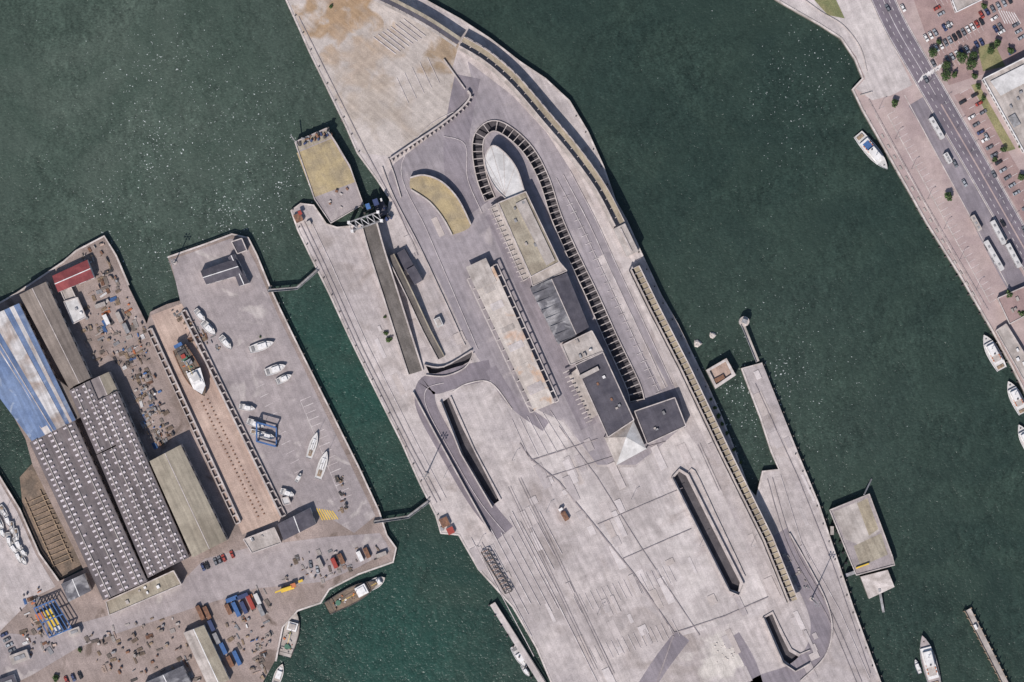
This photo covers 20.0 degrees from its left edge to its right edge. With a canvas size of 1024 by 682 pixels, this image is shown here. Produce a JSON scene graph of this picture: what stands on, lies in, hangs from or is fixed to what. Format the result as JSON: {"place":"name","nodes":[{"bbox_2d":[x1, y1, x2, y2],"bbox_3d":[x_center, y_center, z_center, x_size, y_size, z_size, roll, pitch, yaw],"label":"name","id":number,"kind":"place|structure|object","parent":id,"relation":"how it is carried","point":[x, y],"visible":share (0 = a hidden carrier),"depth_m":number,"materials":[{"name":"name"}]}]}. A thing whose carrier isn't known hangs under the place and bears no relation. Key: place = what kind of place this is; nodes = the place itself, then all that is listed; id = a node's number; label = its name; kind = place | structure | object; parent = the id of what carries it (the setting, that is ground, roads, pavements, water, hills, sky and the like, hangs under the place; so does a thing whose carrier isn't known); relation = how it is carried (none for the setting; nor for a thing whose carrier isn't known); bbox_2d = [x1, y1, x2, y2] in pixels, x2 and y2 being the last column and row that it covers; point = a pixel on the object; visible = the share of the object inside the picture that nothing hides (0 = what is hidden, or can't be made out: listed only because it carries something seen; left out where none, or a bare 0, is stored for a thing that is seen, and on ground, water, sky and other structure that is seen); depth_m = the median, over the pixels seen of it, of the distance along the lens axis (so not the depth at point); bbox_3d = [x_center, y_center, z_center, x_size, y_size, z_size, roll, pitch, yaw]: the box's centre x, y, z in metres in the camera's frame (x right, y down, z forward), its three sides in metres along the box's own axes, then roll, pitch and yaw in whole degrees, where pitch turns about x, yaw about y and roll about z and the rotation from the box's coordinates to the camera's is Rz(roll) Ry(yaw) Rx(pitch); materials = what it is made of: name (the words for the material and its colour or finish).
{"place":"outdoors","nodes":[
{"label":"outdoors","id":0,"kind":"place"},
{"bbox_2d":[0,533,389,681],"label":"shipyard road","id":1,"kind":"structure","parent":0,"point":[244,570],"depth_m":1699.97,"materials":[{"name":"concrete"}]},
{"bbox_2d":[9,649,30,664],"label":"storage hut","id":2,"kind":"object","parent":1,"relation":"on","point":[19,657],"visible":1,"depth_m":1696.50,"materials":[{"name":"white paint"}]},
{"bbox_2d":[19,588,56,655],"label":"scrap metal","id":3,"kind":"object","parent":1,"relation":"on","point":[37,622],"visible":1,"depth_m":1699.46,"materials":[{"name":"white paint"}]},
{"bbox_2d":[84,617,200,681],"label":"debris","id":4,"kind":"object","parent":1,"relation":"on","point":[191,675],"visible":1,"depth_m":1699.46,"materials":[{"name":"metal"}]},
{"bbox_2d":[281,546,378,587],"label":"scrap piles","id":5,"kind":"object","parent":1,"relation":"on","point":[318,553],"visible":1,"depth_m":1699.46,"materials":[{"name":"paint"}]},
{"bbox_2d":[0,235,394,681],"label":"shipyard quay","id":6,"kind":"structure","parent":0,"point":[281,610],"depth_m":1700.00,"materials":[{"name":"concrete"}]},
{"bbox_2d":[0,484,54,630],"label":"marina hardstanding","id":7,"kind":"structure","parent":6,"relation":"on","point":[18,580],"depth_m":1699.95,"materials":[{"name":"concrete"}]},
{"bbox_2d":[0,303,78,440],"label":"blue roof shed","id":8,"kind":"structure","parent":6,"relation":"on","point":[33,398],"depth_m":1687.83,"materials":[{"name":"metal"}]},
{"bbox_2d":[20,464,82,578],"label":"dock","id":9,"kind":"structure","parent":6,"relation":"on","point":[57,550],"depth_m":1703.20,"materials":[{"name":"wood"}]},
{"bbox_2d":[33,598,73,637],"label":"rack","id":10,"kind":"object","parent":6,"relation":"on","point":[52,618],"visible":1,"depth_m":1692.88,"materials":[{"name":"metal"}]},
{"bbox_2d":[20,282,92,387],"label":"fabrication shed","id":11,"kind":"structure","parent":6,"relation":"on","point":[40,302],"depth_m":1689.18,"materials":[{"name":"metal"}]},
{"bbox_2d":[61,287,75,300],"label":"site office","id":12,"kind":"structure","parent":6,"relation":"on","point":[68,293],"depth_m":1697.00,"materials":[{"name":"concrete"}]},
{"bbox_2d":[58,379,79,418],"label":"lean to","id":13,"kind":"object","parent":6,"relation":"on","point":[66,389],"visible":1,"depth_m":1691.00,"materials":[{"name":"metal"}]},
{"bbox_2d":[52,260,94,291],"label":"red roof workshop","id":14,"kind":"structure","parent":6,"relation":"on","point":[77,274],"depth_m":1693.30,"materials":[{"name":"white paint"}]},
{"bbox_2d":[63,297,86,323],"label":"site office","id":15,"kind":"structure","parent":6,"relation":"on","point":[75,310],"depth_m":1696.00,"materials":[{"name":"concrete"}]},
{"bbox_2d":[61,573,91,601],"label":"pipe workshop","id":16,"kind":"structure","parent":6,"relation":"on","point":[76,587],"depth_m":1694.44,"materials":[{"name":"white paint"}]},
{"bbox_2d":[30,420,148,599],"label":"fabrication shed","id":17,"kind":"structure","parent":6,"relation":"on","point":[76,482],"depth_m":1688.71,"materials":[{"name":"metal"}]},
{"bbox_2d":[69,381,115,453],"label":"fabrication shed","id":18,"kind":"structure","parent":6,"relation":"on","point":[84,397],"depth_m":1688.83,"materials":[{"name":"metal"}]},
{"bbox_2d":[80,289,107,361],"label":"scrap piles","id":19,"kind":"object","parent":6,"relation":"on","point":[98,328],"visible":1,"depth_m":1699.46,"materials":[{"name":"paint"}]},
{"bbox_2d":[80,243,119,290],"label":"scrap metal","id":20,"kind":"object","parent":6,"relation":"on","point":[106,271],"visible":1,"depth_m":1699.46,"materials":[{"name":"paint"}]},
{"bbox_2d":[90,372,118,399],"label":"fabrication shed","id":21,"kind":"structure","parent":6,"relation":"on","point":[104,385],"depth_m":1690.06,"materials":[{"name":"metal"}]},
{"bbox_2d":[97,446,168,577],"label":"fabrication shed","id":22,"kind":"structure","parent":6,"relation":"on","point":[141,532],"depth_m":1689.04,"materials":[{"name":"metal"}]},
{"bbox_2d":[100,287,174,441],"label":"scrap metal","id":23,"kind":"object","parent":6,"relation":"on","point":[135,356],"visible":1,"depth_m":1699.46,"materials":[{"name":"orange paint"}]},
{"bbox_2d":[105,570,181,615],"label":"workshop annex","id":24,"kind":"object","parent":6,"relation":"on","point":[170,580],"visible":1,"depth_m":1693.00,"materials":[{"name":"concrete"}]},
{"bbox_2d":[97,391,190,566],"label":"fabrication shed","id":25,"kind":"structure","parent":6,"relation":"on","point":[139,468],"depth_m":1688.65,"materials":[{"name":"metal"}]},
{"bbox_2d":[131,373,173,448],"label":"scrap metal","id":26,"kind":"object","parent":6,"relation":"on","point":[150,402],"visible":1,"depth_m":1699.46,"materials":[{"name":"paint"}]},
{"bbox_2d":[147,665,191,681],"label":"warehouse","id":27,"kind":"structure","parent":6,"relation":"on","point":[179,674],"depth_m":1694.58,"materials":[{"name":"white paint"}]},
{"bbox_2d":[150,444,227,556],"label":"plate shed","id":28,"kind":"structure","parent":6,"relation":"on","point":[194,513],"depth_m":1688.53,"materials":[{"name":"metal"}]},
{"bbox_2d":[0,233,396,660],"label":"quay coping","id":29,"kind":"object","parent":6,"relation":"on","point":[2,481],"visible":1,"depth_m":1699.75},
{"bbox_2d":[184,624,229,681],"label":"long workshop","id":30,"kind":"structure","parent":6,"relation":"on","point":[206,655],"depth_m":1694.53,"materials":[{"name":"white paint"}]},
{"bbox_2d":[151,304,281,534],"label":"slipway","id":31,"kind":"structure","parent":6,"relation":"in","point":[172,331],"depth_m":1699.95,"materials":[{"name":"concrete"}]},
{"bbox_2d":[173,344,204,395],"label":"trawler on slip","id":32,"kind":"object","parent":31,"relation":"on","point":[185,370],"visible":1,"depth_m":1695.39,"materials":[{"name":"metal"}]},
{"bbox_2d":[174,342,205,393],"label":"ship superstructure","id":33,"kind":"object","parent":32,"relation":"on","point":[180,348],"visible":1,"depth_m":1693.60,"materials":[{"name":"white paint"}]},
{"bbox_2d":[147,309,286,524],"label":"slipway wall","id":34,"kind":"structure","parent":6,"relation":"on","point":[230,412],"depth_m":1697.90,"materials":[{"name":"concrete"}]},
{"bbox_2d":[225,585,270,652],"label":"scrap metal","id":35,"kind":"object","parent":6,"relation":"on","point":[245,620],"visible":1,"depth_m":1699.46,"materials":[{"name":"paint"}]},
{"bbox_2d":[249,631,273,679],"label":"debris","id":36,"kind":"object","parent":6,"relation":"on","point":[264,653],"visible":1,"depth_m":1699.46,"materials":[{"name":"paint"}]},
{"bbox_2d":[243,527,280,553],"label":"boat store","id":37,"kind":"structure","parent":6,"relation":"on","point":[263,540],"depth_m":1696.00,"materials":[{"name":"concrete"}]},
{"bbox_2d":[171,239,374,532],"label":"boatyard hardstanding","id":38,"kind":"structure","parent":6,"relation":"on","point":[242,318],"depth_m":1699.98,"materials":[{"name":"concrete"}]},
{"bbox_2d":[201,259,241,284],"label":"boat workshop","id":39,"kind":"structure","parent":38,"relation":"on","point":[222,271],"depth_m":1693.10,"materials":[{"name":"white paint"}]},
{"bbox_2d":[228,254,249,285],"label":"boat workshop","id":40,"kind":"structure","parent":38,"relation":"on","point":[242,279],"depth_m":1694.53,"materials":[{"name":"white paint"}]},
{"bbox_2d":[231,238,246,253],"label":"boat store","id":41,"kind":"structure","parent":38,"relation":"on","point":[239,246],"depth_m":1696.00,"materials":[{"name":"concrete"}]},
{"bbox_2d":[249,341,273,352],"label":"boat on hardstanding","id":42,"kind":"object","parent":38,"relation":"on","point":[260,346],"visible":1,"depth_m":1697.80,"materials":[{"name":"white paint"}]},
{"bbox_2d":[264,364,285,375],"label":"boat on hardstanding","id":43,"kind":"object","parent":38,"relation":"on","point":[273,369],"visible":1,"depth_m":1697.80,"materials":[{"name":"white paint"}]},
{"bbox_2d":[256,384,351,519],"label":"painted markings","id":44,"kind":"object","parent":38,"relation":"on","point":[327,465],"visible":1,"depth_m":1699.95,"materials":[{"name":"yellow paint"}]},
{"bbox_2d":[306,433,317,458],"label":"boat on hardstanding","id":45,"kind":"object","parent":38,"relation":"on","point":[312,447],"visible":1,"depth_m":1697.91,"materials":[{"name":"white paint"}]},
{"bbox_2d":[315,451,327,479],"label":"boat on hardstanding","id":46,"kind":"object","parent":38,"relation":"on","point":[321,466],"visible":1,"depth_m":1697.92,"materials":[{"name":"white paint"}]},
{"bbox_2d":[267,269,317,291],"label":"footbridge","id":47,"kind":"object","parent":6,"relation":"on","point":[306,279],"visible":1,"depth_m":1699.00,"materials":[{"name":"paint"}]},
{"bbox_2d":[278,507,316,539],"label":"boat store","id":48,"kind":"structure","parent":6,"relation":"on","point":[296,523],"depth_m":1694.52,"materials":[{"name":"white paint"}]},
{"bbox_2d":[0,0,1023,681],"bbox_3d":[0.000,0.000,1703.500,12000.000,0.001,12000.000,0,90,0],"label":"water","id":49,"kind":"structure","parent":0,"point":[760,190],"depth_m":1703.50,"materials":[{"name":"liquid"}]},
{"bbox_2d":[272,664,283,681],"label":"boat","id":50,"kind":"object","parent":49,"relation":"on","point":[278,675],"visible":1,"depth_m":1702.02,"materials":[{"name":"white paint"}]},
{"bbox_2d":[278,613,299,657],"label":"trawler","id":51,"kind":"object","parent":49,"relation":"on","point":[290,635],"visible":1,"depth_m":1701.99,"materials":[{"name":"metal"}]},
{"bbox_2d":[290,127,363,222],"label":"ferry pontoon","id":52,"kind":"object","parent":49,"relation":"on","point":[327,170],"visible":1,"depth_m":1697.78,"materials":[{"name":"concrete"}]},
{"bbox_2d":[324,581,376,613],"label":"fishing trawler","id":53,"kind":"object","parent":49,"relation":"on","point":[348,597],"visible":1,"depth_m":1701.08,"materials":[{"name":"metal"}]},
{"bbox_2d":[373,501,428,523],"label":"footbridge","id":54,"kind":"object","parent":49,"relation":"in","point":[401,517],"visible":1,"depth_m":1699.00,"materials":[{"name":"paint"}]},
{"bbox_2d":[488,602,545,681],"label":"finger pier","id":55,"kind":"structure","parent":49,"relation":"in","point":[515,640],"depth_m":1701.00,"materials":[{"name":"concrete"}]},
{"bbox_2d":[510,645,526,667],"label":"motor boat","id":56,"kind":"object","parent":49,"relation":"on","point":[516,654],"visible":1,"depth_m":1702.29,"materials":[{"name":"white paint"}]},
{"bbox_2d":[706,358,735,388],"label":"mooring dolphin","id":57,"kind":"object","parent":49,"relation":"in","point":[720,373],"visible":1,"depth_m":1697.40,"materials":[{"name":"concrete"}]},
{"bbox_2d":[739,316,758,361],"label":"access footbridge","id":58,"kind":"object","parent":49,"relation":"in","point":[743,321],"visible":1,"depth_m":1698.67,"materials":[{"name":"paint"}]},
{"bbox_2d":[829,479,894,612],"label":"mooring pontoon","id":59,"kind":"object","parent":49,"relation":"on","point":[859,528],"visible":1,"depth_m":1698.18,"materials":[{"name":"concrete"}]},
{"bbox_2d":[854,131,887,168],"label":"passenger boat","id":60,"kind":"object","parent":49,"relation":"on","point":[869,148],"visible":1,"depth_m":1699.60,"materials":[{"name":"white paint"}]},
{"bbox_2d":[920,636,940,681],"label":"passenger boat","id":61,"kind":"object","parent":49,"relation":"on","point":[929,664],"visible":1,"depth_m":1699.20,"materials":[{"name":"paint"}]},
{"bbox_2d":[963,607,1007,681],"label":"timber pier","id":62,"kind":"structure","parent":49,"relation":"in","point":[985,645],"depth_m":1700.50,"materials":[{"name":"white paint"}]},
{"bbox_2d":[983,335,1006,371],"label":"passenger boat","id":63,"kind":"object","parent":49,"relation":"on","point":[994,354],"visible":1,"depth_m":1699.80,"materials":[{"name":"white paint"}]},
{"bbox_2d":[1007,381,1023,414],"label":"passenger boat","id":64,"kind":"object","parent":49,"relation":"on","point":[1016,397],"visible":1,"depth_m":1700.00,"materials":[{"name":"white paint"}]},
{"bbox_2d":[285,0,878,681],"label":"ferry terminal quay","id":65,"kind":"structure","parent":0,"point":[585,558],"depth_m":1700.00,"materials":[{"name":"concrete"}]},
{"bbox_2d":[347,198,391,232],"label":"linkspan gantry","id":66,"kind":"object","parent":65,"relation":"on","point":[381,208],"visible":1,"depth_m":1693.00,"materials":[{"name":"metal"}]},
{"bbox_2d":[289,0,458,155],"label":"sandy apron","id":67,"kind":"object","parent":65,"relation":"on","point":[365,69],"visible":1,"depth_m":1699.98,"materials":[{"name":"concrete"}]},
{"bbox_2d":[374,0,460,46],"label":"elevated walkway","id":68,"kind":"structure","parent":67,"relation":"on","point":[428,21],"depth_m":1693.00,"materials":[{"name":"concrete"}]},
{"bbox_2d":[361,220,444,374],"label":"linkspan ramp","id":69,"kind":"structure","parent":65,"relation":"on","point":[380,260],"depth_m":1695.20,"materials":[{"name":"concrete"}]},
{"bbox_2d":[395,249,422,284],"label":"control building","id":70,"kind":"structure","parent":65,"relation":"on","point":[407,265],"depth_m":1696.00,"materials":[{"name":"concrete"}]},
{"bbox_2d":[389,90,472,160],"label":"retaining wall","id":71,"kind":"structure","parent":65,"relation":"on","point":[432,130],"depth_m":1697.20,"materials":[{"name":"concrete"}]},
{"bbox_2d":[439,516,454,534],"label":"gate house","id":72,"kind":"structure","parent":65,"relation":"on","point":[444,521],"depth_m":1697.50,"materials":[{"name":"brown paint"}]},
{"bbox_2d":[388,62,686,464],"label":"terminal forecourt","id":73,"kind":"structure","parent":65,"relation":"on","point":[460,252],"depth_m":1699.98,"materials":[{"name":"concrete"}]},
{"bbox_2d":[410,174,471,234],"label":"crescent planter","id":74,"kind":"object","parent":73,"relation":"on","point":[441,197],"visible":1,"depth_m":1697.80,"materials":[{"name":"concrete"}]},
{"bbox_2d":[466,258,558,412],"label":"customs canopy","id":75,"kind":"object","parent":73,"relation":"on","point":[483,275],"visible":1,"depth_m":1694.80,"materials":[{"name":"concrete"}]},
{"bbox_2d":[472,120,644,402],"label":"beam lattice","id":76,"kind":"object","parent":73,"relation":"on","point":[559,239],"visible":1,"depth_m":1699.10,"materials":[{"name":"concrete"}]},
{"bbox_2d":[484,145,685,465],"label":"ferry terminal building","id":77,"kind":"structure","parent":73,"relation":"on","point":[536,261],"depth_m":1691.00,"materials":[{"name":"concrete"}]},
{"bbox_2d":[544,119,711,450],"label":"service lane concrete","id":78,"kind":"object","parent":73,"relation":"on","point":[626,263],"visible":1,"depth_m":1699.96,"materials":[{"name":"concrete"}]},
{"bbox_2d":[457,37,637,256],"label":"elevated walkway","id":79,"kind":"structure","parent":65,"relation":"on","point":[625,240],"depth_m":1694.00,"materials":[{"name":"concrete"}]},
{"bbox_2d":[286,0,880,681],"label":"quay coping","id":80,"kind":"object","parent":65,"relation":"on","point":[656,286],"visible":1,"depth_m":1699.75,"materials":[{"name":"concrete"}]},
{"bbox_2d":[382,167,832,680],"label":"parapet wall","id":81,"kind":"structure","parent":65,"relation":"on","point":[671,478],"depth_m":1698.34,"materials":[{"name":"concrete"}]},
{"bbox_2d":[268,1,1018,676],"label":"quay fenders","id":82,"kind":"object","parent":65,"relation":"attached to","point":[788,423],"visible":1,"depth_m":1700.30,"materials":[{"name":"rubber"}]},
{"bbox_2d":[525,404,767,634],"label":"concrete apron","id":83,"kind":"object","parent":65,"relation":"on","point":[656,521],"visible":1,"depth_m":1699.97,"materials":[{"name":"concrete"}]},
{"bbox_2d":[374,217,819,681],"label":"concrete patches","id":84,"kind":"object","parent":83,"relation":"on","point":[575,476],"visible":1,"depth_m":1699.73,"materials":[{"name":"concrete"}]},
{"bbox_2d":[481,550,511,593],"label":"steel gangway","id":85,"kind":"object","parent":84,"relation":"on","point":[498,580],"visible":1,"depth_m":1696.83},
{"bbox_2d":[628,265,797,603],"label":"elevated walkway","id":86,"kind":"structure","parent":65,"relation":"on","point":[720,444],"depth_m":1694.00,"materials":[{"name":"concrete"}]},
{"bbox_2d":[414,74,830,681],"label":"terminal road","id":87,"kind":"structure","parent":0,"point":[458,128],"depth_m":1699.95,"materials":[{"name":"asphalt"}]},
{"bbox_2d":[299,18,870,681],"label":"painted markings","id":88,"kind":"object","parent":87,"relation":"on","point":[557,436],"visible":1,"depth_m":1699.47,"materials":[{"name":"paint"}]},
{"bbox_2d":[775,0,1023,392],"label":"town quay","id":89,"kind":"structure","parent":0,"point":[931,164],"depth_m":1700.00,"materials":[{"name":"concrete"}]},
{"bbox_2d":[780,0,911,99],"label":"promenade","id":90,"kind":"structure","parent":89,"relation":"on","point":[885,74],"depth_m":1699.97,"materials":[{"name":"concrete"}]},
{"bbox_2d":[776,0,1023,390],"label":"quay coping","id":91,"kind":"object","parent":89,"relation":"on","point":[907,188],"visible":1,"depth_m":1699.60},
{"bbox_2d":[871,0,1023,270],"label":"kerb","id":92,"kind":"structure","parent":89,"relation":"on","point":[960,137],"depth_m":1699.82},
{"bbox_2d":[914,0,1023,220],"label":"car park","id":93,"kind":"structure","parent":89,"relation":"on","point":[931,20],"depth_m":1699.95,"materials":[{"name":"asphalt"}]},
{"bbox_2d":[950,0,980,12],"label":"commercial building","id":94,"kind":"structure","parent":93,"relation":"on","point":[958,5],"depth_m":1693.00,"materials":[{"name":"white paint"}]},
{"bbox_2d":[995,324,1023,380],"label":"quay kiosk","id":95,"kind":"object","parent":89,"relation":"on","point":[1011,345],"visible":1,"depth_m":1697.20,"materials":[{"name":"concrete"}]},
{"bbox_2d":[997,286,1023,323],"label":"fish market stall","id":96,"kind":"object","parent":89,"relation":"on","point":[1012,306],"visible":1,"depth_m":1696.60,"materials":[{"name":"concrete"}]},
{"bbox_2d":[815,0,1014,150],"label":"lawn","id":97,"kind":"structure","parent":0,"point":[994,60],"depth_m":1699.91,"materials":[{"name":"green plant"}]},
{"bbox_2d":[872,0,1023,291],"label":"road","id":98,"kind":"structure","parent":0,"point":[976,206],"depth_m":1699.94,"materials":[{"name":"asphalt"}]},
{"bbox_2d":[928,117,944,139],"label":"coach","id":99,"kind":"object","parent":98,"relation":"on","point":[936,128],"visible":1,"depth_m":1696.50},
{"bbox_2d":[872,0,1023,303],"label":"painted markings","id":100,"kind":"object","parent":98,"relation":"on","point":[928,73],"visible":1,"depth_m":1699.92,"materials":[{"name":"paint"}]},
{"bbox_2d":[983,240,1003,270],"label":"coach","id":101,"kind":"object","parent":98,"relation":"on","point":[994,256],"visible":1,"depth_m":1696.50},
{"bbox_2d":[990,220,1005,244],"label":"coach","id":102,"kind":"object","parent":98,"relation":"on","point":[997,231],"visible":1,"depth_m":1696.50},
{"bbox_2d":[1005,243,1021,267],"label":"coach","id":103,"kind":"object","parent":98,"relation":"on","point":[1013,255],"visible":1,"depth_m":1696.50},
{"bbox_2d":[982,58,1023,152],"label":"commercial building","id":104,"kind":"structure","parent":0,"point":[1004,86],"depth_m":1693.00,"materials":[{"name":"white paint"}]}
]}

